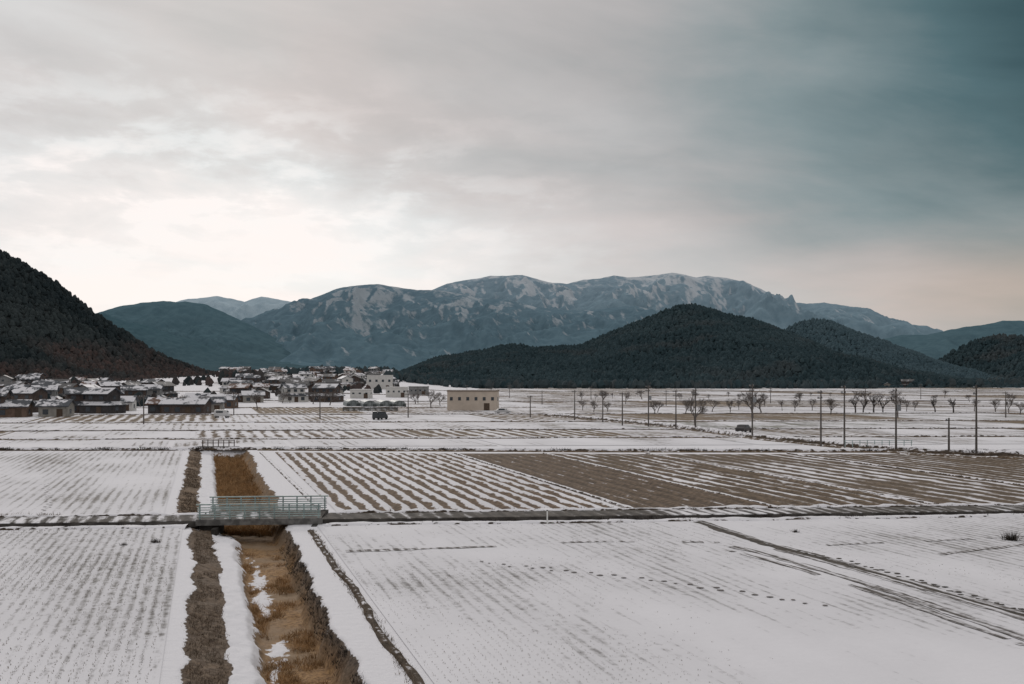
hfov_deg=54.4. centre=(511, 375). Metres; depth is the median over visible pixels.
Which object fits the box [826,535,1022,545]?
wheel track
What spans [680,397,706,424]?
bare tree
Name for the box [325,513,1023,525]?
roadside snow bank
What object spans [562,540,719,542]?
wheel track
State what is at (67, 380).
roof
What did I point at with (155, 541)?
dead weed clump
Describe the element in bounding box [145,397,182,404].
roof
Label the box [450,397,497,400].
windows
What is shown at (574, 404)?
utility pole
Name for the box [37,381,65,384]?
roof
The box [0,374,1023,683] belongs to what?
ground
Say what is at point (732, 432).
canal embankment
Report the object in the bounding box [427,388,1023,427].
paddy field
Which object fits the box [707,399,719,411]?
bare tree
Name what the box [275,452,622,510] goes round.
furrowed field
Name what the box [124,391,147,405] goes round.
walls
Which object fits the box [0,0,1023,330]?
sky
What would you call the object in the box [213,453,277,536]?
dry reeds
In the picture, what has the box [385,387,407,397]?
white workshop
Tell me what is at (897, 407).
utility pole
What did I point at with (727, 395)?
field bund
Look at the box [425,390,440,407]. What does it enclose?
bare tree
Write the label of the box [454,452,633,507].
field bund
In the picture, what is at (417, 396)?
bare tree
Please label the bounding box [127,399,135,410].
walls
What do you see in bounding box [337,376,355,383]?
roof
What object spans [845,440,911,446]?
canal guard rail
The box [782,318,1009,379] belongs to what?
hill forest
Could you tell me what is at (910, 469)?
field bund
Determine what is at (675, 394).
utility pole
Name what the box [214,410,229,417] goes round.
parked van
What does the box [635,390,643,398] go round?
bare tree
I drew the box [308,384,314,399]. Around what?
walls
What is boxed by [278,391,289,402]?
bare tree
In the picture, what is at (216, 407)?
door
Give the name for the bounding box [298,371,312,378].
roof
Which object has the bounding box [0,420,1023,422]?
field bund
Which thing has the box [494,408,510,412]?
parked car
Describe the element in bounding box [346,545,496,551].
wheel track
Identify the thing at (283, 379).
roof
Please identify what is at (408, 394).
utility pole
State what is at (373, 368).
roof
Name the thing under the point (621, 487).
ploughed field
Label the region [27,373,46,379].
roof
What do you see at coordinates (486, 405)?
door
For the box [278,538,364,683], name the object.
bank grass
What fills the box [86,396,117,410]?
windows
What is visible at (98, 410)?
door
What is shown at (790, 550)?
wheel track
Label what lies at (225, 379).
roof
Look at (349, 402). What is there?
greenhouse
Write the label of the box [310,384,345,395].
roof
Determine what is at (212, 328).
forested mountain
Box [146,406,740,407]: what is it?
field bund
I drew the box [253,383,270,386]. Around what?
roof
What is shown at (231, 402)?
walls
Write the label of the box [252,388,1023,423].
paddy field
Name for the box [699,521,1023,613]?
wheel track
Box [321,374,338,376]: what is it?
roof
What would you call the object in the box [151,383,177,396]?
walls
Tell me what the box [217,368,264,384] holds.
village trees
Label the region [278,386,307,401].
walls
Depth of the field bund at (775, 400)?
386.64 m
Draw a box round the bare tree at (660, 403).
[652,401,664,412]
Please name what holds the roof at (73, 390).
on the walls at (79, 397)
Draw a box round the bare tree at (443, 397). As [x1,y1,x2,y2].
[434,393,444,404]
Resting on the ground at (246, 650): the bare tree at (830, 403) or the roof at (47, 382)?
the bare tree at (830, 403)
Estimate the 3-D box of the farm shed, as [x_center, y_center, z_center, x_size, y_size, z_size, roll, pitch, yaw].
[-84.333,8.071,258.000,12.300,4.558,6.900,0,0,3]
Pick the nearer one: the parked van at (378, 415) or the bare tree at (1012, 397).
the parked van at (378, 415)
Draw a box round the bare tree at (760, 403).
[753,398,764,412]
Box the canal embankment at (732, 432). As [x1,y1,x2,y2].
[544,412,1023,453]
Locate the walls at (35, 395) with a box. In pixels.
[11,389,47,412]
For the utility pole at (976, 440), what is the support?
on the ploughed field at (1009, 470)
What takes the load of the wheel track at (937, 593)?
on the smooth snow field at (849, 634)
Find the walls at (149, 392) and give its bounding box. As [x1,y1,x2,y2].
[146,390,161,394]
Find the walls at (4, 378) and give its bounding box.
[0,376,11,380]
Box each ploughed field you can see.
[459,453,770,507]
[549,453,929,505]
[658,454,1023,503]
[803,454,1023,483]
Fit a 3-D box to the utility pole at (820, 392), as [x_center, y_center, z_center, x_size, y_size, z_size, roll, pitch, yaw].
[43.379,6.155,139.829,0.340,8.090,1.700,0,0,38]
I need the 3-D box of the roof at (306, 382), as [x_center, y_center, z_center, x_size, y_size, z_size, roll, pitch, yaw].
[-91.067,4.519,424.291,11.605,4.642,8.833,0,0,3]
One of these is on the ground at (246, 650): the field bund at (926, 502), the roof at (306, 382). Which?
the field bund at (926, 502)
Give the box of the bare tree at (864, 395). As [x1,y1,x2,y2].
[859,390,871,403]
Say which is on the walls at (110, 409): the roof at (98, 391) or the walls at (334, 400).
the roof at (98, 391)
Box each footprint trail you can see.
[540,567,827,605]
[797,550,1023,611]
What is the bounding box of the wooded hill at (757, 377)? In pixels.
[487,308,924,387]
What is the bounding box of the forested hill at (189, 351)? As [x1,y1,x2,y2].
[102,313,306,370]
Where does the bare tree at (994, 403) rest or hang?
on the ground at (246, 650)
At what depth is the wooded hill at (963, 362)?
1522.09 m
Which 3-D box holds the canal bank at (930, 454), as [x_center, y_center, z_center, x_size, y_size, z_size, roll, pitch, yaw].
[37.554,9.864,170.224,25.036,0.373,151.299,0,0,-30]
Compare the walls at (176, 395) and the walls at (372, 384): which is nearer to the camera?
the walls at (176, 395)
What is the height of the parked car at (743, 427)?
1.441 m
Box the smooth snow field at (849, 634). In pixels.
[318,517,1023,683]
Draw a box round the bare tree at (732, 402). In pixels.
[726,399,733,411]
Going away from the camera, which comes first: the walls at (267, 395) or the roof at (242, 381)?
the walls at (267, 395)
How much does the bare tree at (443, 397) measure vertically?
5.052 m
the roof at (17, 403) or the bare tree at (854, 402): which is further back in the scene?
the bare tree at (854, 402)
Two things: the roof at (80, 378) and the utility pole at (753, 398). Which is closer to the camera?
the utility pole at (753, 398)
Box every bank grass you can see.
[175,532,230,683]
[177,452,200,512]
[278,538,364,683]
[308,528,422,683]
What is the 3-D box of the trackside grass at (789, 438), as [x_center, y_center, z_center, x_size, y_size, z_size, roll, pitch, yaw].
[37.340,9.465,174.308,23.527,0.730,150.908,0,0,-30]
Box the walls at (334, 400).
[310,386,343,401]
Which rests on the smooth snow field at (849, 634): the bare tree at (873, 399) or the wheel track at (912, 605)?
the wheel track at (912, 605)
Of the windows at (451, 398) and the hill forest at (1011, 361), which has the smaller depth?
the windows at (451, 398)
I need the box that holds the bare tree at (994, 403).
[990,398,1000,411]
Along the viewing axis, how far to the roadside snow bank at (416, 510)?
72.16 m
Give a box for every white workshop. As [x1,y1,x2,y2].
[350,389,372,398]
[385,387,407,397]
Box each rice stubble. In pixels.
[0,528,171,683]
[328,518,1021,683]
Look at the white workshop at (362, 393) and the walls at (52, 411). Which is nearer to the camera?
the walls at (52, 411)
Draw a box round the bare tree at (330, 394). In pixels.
[327,391,337,404]
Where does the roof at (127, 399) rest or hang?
on the walls at (131, 406)
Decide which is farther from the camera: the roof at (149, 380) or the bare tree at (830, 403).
the roof at (149, 380)
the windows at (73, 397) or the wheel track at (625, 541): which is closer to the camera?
the wheel track at (625, 541)
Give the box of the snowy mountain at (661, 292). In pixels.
[433,273,941,338]
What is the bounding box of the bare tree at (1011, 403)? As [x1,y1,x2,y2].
[1004,399,1014,412]
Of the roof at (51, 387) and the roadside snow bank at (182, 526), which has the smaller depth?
the roadside snow bank at (182, 526)
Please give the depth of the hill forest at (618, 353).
972.56 m
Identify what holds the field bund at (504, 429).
on the ground at (246, 650)
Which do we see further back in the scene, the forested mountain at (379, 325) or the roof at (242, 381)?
the forested mountain at (379, 325)
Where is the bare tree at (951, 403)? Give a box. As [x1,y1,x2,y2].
[948,398,955,412]
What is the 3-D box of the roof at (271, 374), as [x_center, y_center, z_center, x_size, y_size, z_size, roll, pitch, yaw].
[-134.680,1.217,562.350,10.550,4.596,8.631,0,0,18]
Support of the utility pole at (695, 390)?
on the ground at (246, 650)
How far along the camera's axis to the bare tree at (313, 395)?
343.37 m
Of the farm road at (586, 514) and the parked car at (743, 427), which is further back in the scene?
the parked car at (743, 427)
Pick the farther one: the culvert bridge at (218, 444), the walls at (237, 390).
the walls at (237, 390)
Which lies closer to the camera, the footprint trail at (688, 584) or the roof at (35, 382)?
the footprint trail at (688, 584)
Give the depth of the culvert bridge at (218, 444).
133.88 m
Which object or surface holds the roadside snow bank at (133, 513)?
on the ground at (246, 650)
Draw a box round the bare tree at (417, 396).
[409,394,420,403]
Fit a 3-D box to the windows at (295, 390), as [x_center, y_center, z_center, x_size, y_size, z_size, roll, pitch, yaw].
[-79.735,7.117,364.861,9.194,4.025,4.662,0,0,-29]
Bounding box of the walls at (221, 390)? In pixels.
[220,382,227,392]
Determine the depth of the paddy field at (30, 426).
289.91 m
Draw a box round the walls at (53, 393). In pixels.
[49,390,57,395]
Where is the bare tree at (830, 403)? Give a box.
[824,397,839,413]
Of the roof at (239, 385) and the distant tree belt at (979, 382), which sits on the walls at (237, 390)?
the roof at (239, 385)
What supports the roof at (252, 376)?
on the walls at (258, 379)
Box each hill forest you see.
[0,249,215,381]
[399,303,1023,387]
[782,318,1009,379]
[938,333,1023,379]
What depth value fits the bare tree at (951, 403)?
262.10 m
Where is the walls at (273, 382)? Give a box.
[269,377,282,389]
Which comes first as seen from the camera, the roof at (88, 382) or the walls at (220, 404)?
the walls at (220, 404)
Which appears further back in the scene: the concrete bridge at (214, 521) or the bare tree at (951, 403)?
the bare tree at (951, 403)
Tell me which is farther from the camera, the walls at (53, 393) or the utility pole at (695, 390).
the walls at (53, 393)
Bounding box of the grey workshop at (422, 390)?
[408,386,428,394]
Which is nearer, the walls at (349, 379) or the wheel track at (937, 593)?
the wheel track at (937, 593)
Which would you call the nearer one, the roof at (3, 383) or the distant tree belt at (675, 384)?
the roof at (3, 383)
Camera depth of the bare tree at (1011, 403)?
260.58 m
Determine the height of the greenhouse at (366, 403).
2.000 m
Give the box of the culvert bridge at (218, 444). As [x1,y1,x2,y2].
[197,440,238,450]
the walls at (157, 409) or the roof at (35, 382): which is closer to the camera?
the walls at (157, 409)
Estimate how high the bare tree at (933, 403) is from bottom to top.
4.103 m
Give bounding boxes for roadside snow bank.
[0,511,205,516]
[0,524,188,529]
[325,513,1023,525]
[336,502,1023,512]
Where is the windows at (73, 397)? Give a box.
[71,396,84,410]
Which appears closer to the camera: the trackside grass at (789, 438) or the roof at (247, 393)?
the trackside grass at (789, 438)
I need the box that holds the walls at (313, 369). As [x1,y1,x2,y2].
[310,367,322,375]
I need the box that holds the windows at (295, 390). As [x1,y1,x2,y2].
[280,389,304,399]
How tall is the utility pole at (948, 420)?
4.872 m
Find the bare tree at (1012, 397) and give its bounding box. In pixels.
[1006,393,1016,400]
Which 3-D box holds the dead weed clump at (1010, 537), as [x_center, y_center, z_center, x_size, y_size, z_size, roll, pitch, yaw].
[30.220,9.661,60.233,1.669,0.679,1.344,0,0,0]
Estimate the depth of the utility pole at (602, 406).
211.57 m
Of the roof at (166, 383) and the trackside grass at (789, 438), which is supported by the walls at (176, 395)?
the roof at (166, 383)
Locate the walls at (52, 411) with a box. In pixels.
[38,403,73,416]
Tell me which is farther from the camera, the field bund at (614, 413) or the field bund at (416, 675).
the field bund at (614, 413)
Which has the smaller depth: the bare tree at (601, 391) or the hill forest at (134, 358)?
the bare tree at (601, 391)
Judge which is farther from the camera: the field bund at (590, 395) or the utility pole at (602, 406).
the field bund at (590, 395)
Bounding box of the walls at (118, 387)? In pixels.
[98,384,123,395]
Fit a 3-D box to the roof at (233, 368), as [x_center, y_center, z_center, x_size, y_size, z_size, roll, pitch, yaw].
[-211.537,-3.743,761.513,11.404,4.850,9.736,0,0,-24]
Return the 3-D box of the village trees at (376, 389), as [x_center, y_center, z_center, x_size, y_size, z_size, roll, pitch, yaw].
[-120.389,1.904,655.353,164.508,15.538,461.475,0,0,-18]
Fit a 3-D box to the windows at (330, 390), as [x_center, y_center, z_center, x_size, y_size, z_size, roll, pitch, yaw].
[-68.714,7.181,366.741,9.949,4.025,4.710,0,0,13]
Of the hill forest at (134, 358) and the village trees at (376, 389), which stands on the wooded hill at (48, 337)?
the hill forest at (134, 358)
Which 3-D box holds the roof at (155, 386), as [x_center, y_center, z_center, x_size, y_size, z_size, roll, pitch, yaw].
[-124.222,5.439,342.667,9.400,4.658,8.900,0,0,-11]
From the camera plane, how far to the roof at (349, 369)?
733.90 m
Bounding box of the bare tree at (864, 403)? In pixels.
[859,399,869,411]
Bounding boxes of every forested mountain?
[95,301,290,363]
[241,284,657,370]
[885,321,1023,358]
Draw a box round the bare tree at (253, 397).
[250,392,262,409]
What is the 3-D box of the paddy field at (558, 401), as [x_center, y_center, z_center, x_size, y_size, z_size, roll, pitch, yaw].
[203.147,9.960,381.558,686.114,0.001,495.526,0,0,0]
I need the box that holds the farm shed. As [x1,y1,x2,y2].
[158,398,214,413]
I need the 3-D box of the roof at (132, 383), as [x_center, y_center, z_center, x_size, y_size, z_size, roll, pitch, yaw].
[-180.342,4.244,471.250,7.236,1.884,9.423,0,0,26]
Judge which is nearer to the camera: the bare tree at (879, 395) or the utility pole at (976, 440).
the utility pole at (976, 440)
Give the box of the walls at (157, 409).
[148,405,161,413]
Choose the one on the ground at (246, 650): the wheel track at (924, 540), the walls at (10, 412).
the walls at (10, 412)
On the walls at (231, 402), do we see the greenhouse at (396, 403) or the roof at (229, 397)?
the roof at (229, 397)
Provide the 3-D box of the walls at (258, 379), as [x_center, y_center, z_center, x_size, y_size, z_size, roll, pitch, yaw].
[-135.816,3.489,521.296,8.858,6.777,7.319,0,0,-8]
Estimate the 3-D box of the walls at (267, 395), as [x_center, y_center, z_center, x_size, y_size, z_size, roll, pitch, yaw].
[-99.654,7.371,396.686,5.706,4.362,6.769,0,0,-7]
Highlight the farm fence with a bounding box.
[343,407,397,410]
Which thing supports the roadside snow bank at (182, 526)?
on the ground at (246, 650)
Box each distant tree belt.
[383,368,881,388]
[890,377,1023,387]
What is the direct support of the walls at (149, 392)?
on the ground at (246, 650)
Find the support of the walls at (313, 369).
on the ground at (246, 650)
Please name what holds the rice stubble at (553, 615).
on the smooth snow field at (849, 634)
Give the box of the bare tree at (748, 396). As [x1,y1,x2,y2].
[736,388,761,417]
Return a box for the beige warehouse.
[447,390,498,410]
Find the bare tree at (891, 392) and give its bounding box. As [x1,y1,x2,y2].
[888,391,901,397]
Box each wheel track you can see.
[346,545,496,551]
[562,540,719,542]
[695,522,1023,616]
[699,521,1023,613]
[728,546,1023,640]
[730,550,1023,644]
[774,549,1023,620]
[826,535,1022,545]
[938,543,1023,554]
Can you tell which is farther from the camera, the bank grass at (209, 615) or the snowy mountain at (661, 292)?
the snowy mountain at (661, 292)
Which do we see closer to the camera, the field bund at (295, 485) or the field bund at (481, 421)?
the field bund at (295, 485)
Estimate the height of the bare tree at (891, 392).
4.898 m
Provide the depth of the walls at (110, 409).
259.48 m
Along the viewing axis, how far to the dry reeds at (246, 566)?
42.77 m
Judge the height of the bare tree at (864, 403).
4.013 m
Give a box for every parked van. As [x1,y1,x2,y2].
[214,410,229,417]
[372,411,387,419]
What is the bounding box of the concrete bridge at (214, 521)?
[196,495,328,535]
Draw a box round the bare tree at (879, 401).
[878,398,890,411]
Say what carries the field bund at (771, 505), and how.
on the ground at (246, 650)
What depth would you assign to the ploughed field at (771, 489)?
92.00 m
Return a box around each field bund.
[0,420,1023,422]
[0,427,1023,430]
[0,428,1023,431]
[0,435,1023,439]
[0,436,1023,439]
[0,449,174,450]
[1,419,974,422]
[33,412,988,414]
[34,412,1023,414]
[136,406,1022,407]
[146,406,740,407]
[176,391,1023,395]
[257,449,886,452]
[259,452,323,509]
[263,400,1023,401]
[308,530,424,683]
[356,400,972,401]
[365,385,656,391]
[434,395,772,395]
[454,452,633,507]
[543,452,776,506]
[645,453,937,503]
[786,452,1023,485]
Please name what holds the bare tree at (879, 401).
on the ground at (246, 650)
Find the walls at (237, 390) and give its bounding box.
[230,386,251,401]
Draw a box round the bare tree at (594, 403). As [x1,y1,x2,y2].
[590,400,597,411]
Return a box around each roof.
[0,381,27,385]
[0,389,13,408]
[0,399,35,407]
[2,384,30,389]
[12,387,50,403]
[19,376,41,383]
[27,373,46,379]
[31,380,57,384]
[31,385,62,398]
[35,399,77,406]
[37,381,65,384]
[45,379,69,382]
[55,383,79,396]
[62,387,92,404]
[69,377,86,379]
[78,384,101,387]
[78,388,128,405]
[80,381,101,384]
[96,382,123,392]
[120,396,138,402]
[121,382,140,384]
[122,385,147,398]
[139,379,163,382]
[139,384,165,396]
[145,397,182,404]
[149,381,178,393]
[183,393,210,397]
[198,396,226,403]
[206,394,240,400]
[219,378,241,387]
[225,380,254,391]
[227,383,253,395]
[228,367,242,369]
[235,373,252,376]
[241,391,264,395]
[244,375,261,382]
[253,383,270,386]
[261,373,281,381]
[267,376,284,385]
[274,369,287,374]
[277,378,300,387]
[277,384,309,395]
[285,380,311,384]
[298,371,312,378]
[305,378,321,381]
[306,383,326,394]
[309,367,325,372]
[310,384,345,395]
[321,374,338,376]
[322,379,342,388]
[323,366,335,371]
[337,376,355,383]
[343,368,356,374]
[349,373,366,379]
[367,367,380,371]
[900,379,911,384]
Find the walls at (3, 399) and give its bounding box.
[0,393,10,402]
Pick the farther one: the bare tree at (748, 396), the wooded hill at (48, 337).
the wooded hill at (48, 337)
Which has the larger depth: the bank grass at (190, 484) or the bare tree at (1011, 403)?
the bare tree at (1011, 403)
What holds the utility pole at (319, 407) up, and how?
on the paddy field at (670, 432)
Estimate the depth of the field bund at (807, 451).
129.17 m
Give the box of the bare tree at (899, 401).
[884,395,906,417]
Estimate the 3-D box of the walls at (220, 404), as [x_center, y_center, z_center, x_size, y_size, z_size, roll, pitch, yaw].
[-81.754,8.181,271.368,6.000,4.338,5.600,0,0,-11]
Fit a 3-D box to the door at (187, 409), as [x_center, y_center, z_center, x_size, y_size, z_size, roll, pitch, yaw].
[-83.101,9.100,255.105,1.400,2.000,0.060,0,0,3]
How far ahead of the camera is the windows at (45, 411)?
239.15 m
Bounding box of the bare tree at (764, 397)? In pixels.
[758,392,768,405]
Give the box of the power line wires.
[580,385,973,394]
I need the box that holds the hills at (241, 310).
[177,296,289,319]
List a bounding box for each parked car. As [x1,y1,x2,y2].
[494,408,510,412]
[735,424,750,431]
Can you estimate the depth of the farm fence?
276.99 m
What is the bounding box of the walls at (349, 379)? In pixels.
[341,376,352,387]
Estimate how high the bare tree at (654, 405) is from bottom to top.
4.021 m
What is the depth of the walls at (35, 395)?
269.00 m
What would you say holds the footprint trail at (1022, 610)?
on the smooth snow field at (849, 634)
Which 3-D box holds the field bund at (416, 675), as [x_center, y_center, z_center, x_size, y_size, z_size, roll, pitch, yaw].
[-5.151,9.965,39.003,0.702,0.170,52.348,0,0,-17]
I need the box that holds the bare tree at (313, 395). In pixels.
[309,391,320,403]
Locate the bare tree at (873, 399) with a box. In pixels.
[867,397,877,411]
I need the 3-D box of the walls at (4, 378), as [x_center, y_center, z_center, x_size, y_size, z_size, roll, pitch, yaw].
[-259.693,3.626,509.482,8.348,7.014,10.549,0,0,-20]
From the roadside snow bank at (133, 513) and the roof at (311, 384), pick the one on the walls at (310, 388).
the roof at (311, 384)
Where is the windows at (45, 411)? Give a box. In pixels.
[43,409,71,413]
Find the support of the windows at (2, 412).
attached to the walls at (10, 412)
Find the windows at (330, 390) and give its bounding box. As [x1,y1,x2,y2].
[314,389,339,399]
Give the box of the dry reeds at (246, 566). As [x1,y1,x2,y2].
[241,552,328,683]
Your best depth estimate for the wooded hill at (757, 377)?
998.89 m
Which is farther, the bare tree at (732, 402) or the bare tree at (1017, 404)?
the bare tree at (732, 402)
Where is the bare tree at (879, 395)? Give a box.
[872,392,884,404]
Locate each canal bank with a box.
[547,415,1023,456]
[547,416,1023,458]
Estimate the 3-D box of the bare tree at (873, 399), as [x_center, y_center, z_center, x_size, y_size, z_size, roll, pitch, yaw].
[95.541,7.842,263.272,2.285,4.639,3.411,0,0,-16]
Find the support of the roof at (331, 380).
on the walls
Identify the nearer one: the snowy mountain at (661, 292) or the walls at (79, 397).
the walls at (79, 397)
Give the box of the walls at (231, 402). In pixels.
[224,398,237,407]
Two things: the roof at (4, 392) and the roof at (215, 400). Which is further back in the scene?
the roof at (215, 400)
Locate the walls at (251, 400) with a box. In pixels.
[243,396,262,402]
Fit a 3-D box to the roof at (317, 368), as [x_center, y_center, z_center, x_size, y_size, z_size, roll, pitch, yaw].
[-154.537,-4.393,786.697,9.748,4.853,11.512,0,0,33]
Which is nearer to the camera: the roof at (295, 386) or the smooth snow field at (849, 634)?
the smooth snow field at (849, 634)
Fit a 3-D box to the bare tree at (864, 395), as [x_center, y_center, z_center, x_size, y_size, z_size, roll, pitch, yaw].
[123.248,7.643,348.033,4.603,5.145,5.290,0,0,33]
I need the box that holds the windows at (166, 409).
[164,407,208,411]
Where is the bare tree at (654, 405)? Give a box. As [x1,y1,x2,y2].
[649,400,658,413]
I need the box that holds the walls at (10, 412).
[0,404,32,416]
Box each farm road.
[0,515,205,526]
[323,505,1023,523]
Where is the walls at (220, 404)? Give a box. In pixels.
[211,403,223,411]
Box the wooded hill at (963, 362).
[951,342,1020,376]
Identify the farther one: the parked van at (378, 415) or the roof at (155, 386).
the roof at (155, 386)
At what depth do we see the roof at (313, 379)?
479.54 m
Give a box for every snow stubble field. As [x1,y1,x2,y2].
[0,450,182,515]
[0,528,181,683]
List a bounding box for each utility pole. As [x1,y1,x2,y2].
[139,395,146,423]
[316,394,323,418]
[405,390,410,417]
[572,390,574,419]
[600,392,602,421]
[619,392,623,424]
[648,385,651,426]
[673,390,677,427]
[692,388,696,426]
[749,384,755,435]
[817,390,822,446]
[841,385,845,446]
[892,388,900,448]
[945,418,949,450]
[973,385,977,452]
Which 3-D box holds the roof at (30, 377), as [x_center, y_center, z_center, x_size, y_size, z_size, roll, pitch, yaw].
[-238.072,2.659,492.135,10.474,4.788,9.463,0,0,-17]
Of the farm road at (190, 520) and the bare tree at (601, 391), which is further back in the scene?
the bare tree at (601, 391)
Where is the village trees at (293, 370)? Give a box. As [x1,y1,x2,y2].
[281,364,419,376]
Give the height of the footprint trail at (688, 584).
0.001 m
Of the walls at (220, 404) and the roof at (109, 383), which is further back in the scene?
the roof at (109, 383)
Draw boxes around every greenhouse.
[343,399,359,405]
[359,400,376,406]
[375,400,392,406]
[390,400,405,406]
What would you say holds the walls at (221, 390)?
on the ground at (246, 650)
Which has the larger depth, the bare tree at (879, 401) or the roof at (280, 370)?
the roof at (280, 370)
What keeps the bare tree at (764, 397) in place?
on the ground at (246, 650)
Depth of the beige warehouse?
282.22 m
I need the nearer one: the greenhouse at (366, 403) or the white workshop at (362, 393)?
the greenhouse at (366, 403)
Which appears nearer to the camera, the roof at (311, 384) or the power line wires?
the power line wires
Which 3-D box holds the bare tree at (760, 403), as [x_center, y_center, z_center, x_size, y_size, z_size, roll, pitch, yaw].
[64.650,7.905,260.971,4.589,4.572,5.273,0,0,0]
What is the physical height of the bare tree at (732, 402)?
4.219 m
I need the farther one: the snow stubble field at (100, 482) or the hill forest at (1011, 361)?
the hill forest at (1011, 361)
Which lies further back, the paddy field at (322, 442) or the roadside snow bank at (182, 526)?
the paddy field at (322, 442)
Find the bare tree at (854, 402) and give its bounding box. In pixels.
[848,397,858,412]
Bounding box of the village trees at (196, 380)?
[13,375,216,406]
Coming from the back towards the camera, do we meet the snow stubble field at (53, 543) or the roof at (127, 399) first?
the roof at (127, 399)
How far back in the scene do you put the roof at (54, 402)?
240.31 m
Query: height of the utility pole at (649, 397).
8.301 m
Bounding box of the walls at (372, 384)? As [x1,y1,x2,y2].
[367,376,392,388]
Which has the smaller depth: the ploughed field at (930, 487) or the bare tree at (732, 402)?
the ploughed field at (930, 487)
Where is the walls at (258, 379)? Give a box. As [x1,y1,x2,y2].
[245,378,259,381]
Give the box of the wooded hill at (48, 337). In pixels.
[0,270,153,372]
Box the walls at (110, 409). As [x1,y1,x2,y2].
[80,390,125,413]
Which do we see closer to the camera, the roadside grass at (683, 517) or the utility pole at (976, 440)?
the roadside grass at (683, 517)
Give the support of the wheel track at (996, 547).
on the smooth snow field at (849, 634)
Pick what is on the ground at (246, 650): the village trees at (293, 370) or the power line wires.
the village trees at (293, 370)
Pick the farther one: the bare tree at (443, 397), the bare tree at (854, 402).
the bare tree at (443, 397)
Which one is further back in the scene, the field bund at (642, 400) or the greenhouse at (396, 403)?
the field bund at (642, 400)
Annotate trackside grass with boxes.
[0,446,986,450]
[555,413,981,452]
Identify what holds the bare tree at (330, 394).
on the ground at (246, 650)
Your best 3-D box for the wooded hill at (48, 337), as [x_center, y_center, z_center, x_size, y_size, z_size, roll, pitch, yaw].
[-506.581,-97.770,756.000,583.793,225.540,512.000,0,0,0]
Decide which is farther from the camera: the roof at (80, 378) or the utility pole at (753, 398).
the roof at (80, 378)
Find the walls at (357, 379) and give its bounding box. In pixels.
[352,376,362,385]
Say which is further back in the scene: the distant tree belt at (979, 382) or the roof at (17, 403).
the distant tree belt at (979, 382)
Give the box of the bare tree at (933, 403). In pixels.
[930,399,937,411]
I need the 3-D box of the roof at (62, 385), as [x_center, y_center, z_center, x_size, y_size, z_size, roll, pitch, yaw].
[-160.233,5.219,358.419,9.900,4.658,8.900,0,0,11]
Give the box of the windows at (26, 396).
[14,395,41,398]
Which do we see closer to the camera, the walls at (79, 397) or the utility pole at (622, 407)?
the utility pole at (622, 407)
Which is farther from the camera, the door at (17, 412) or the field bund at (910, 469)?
the door at (17, 412)
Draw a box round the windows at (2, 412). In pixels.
[0,409,29,414]
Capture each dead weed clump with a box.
[151,537,160,542]
[998,531,1019,540]
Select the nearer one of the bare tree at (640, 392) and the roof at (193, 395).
the roof at (193, 395)
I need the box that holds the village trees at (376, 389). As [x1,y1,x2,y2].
[201,369,399,395]
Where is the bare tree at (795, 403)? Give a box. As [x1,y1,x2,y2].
[791,398,803,410]
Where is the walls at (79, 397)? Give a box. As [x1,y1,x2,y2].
[65,394,84,412]
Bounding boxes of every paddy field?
[0,388,921,442]
[0,388,1023,436]
[0,388,1023,444]
[0,391,1023,446]
[195,391,1023,437]
[227,387,1023,435]
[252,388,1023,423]
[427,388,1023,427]
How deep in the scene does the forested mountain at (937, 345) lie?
4023.27 m
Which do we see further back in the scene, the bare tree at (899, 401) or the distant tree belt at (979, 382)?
the distant tree belt at (979, 382)
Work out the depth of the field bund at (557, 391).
609.72 m
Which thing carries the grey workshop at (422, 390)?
on the ground at (246, 650)
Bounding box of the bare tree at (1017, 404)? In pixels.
[1014,402,1023,413]
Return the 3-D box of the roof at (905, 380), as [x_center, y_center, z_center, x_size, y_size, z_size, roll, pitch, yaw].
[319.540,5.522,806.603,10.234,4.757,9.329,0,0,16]
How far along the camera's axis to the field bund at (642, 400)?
383.52 m
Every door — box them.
[15,409,20,416]
[56,409,62,416]
[96,407,100,413]
[185,407,190,413]
[214,405,219,409]
[484,403,489,409]
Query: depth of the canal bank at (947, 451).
128.52 m
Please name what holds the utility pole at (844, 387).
on the ground at (246, 650)
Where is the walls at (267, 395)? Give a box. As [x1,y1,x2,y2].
[256,389,269,398]
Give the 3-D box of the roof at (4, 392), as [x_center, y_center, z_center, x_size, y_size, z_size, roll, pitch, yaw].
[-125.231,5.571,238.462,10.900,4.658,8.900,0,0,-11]
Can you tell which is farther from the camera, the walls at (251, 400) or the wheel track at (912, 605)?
the walls at (251, 400)
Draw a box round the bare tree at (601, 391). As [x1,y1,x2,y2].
[599,390,608,399]
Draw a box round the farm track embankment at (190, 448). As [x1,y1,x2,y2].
[0,446,1023,450]
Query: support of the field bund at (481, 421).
on the ground at (246, 650)
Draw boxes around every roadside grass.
[1,502,938,515]
[51,510,1022,526]
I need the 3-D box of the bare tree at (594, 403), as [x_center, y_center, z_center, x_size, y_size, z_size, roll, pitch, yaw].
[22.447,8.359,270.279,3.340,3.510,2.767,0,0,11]
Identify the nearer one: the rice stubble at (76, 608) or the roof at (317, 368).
the rice stubble at (76, 608)
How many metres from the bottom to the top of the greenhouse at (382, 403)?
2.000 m

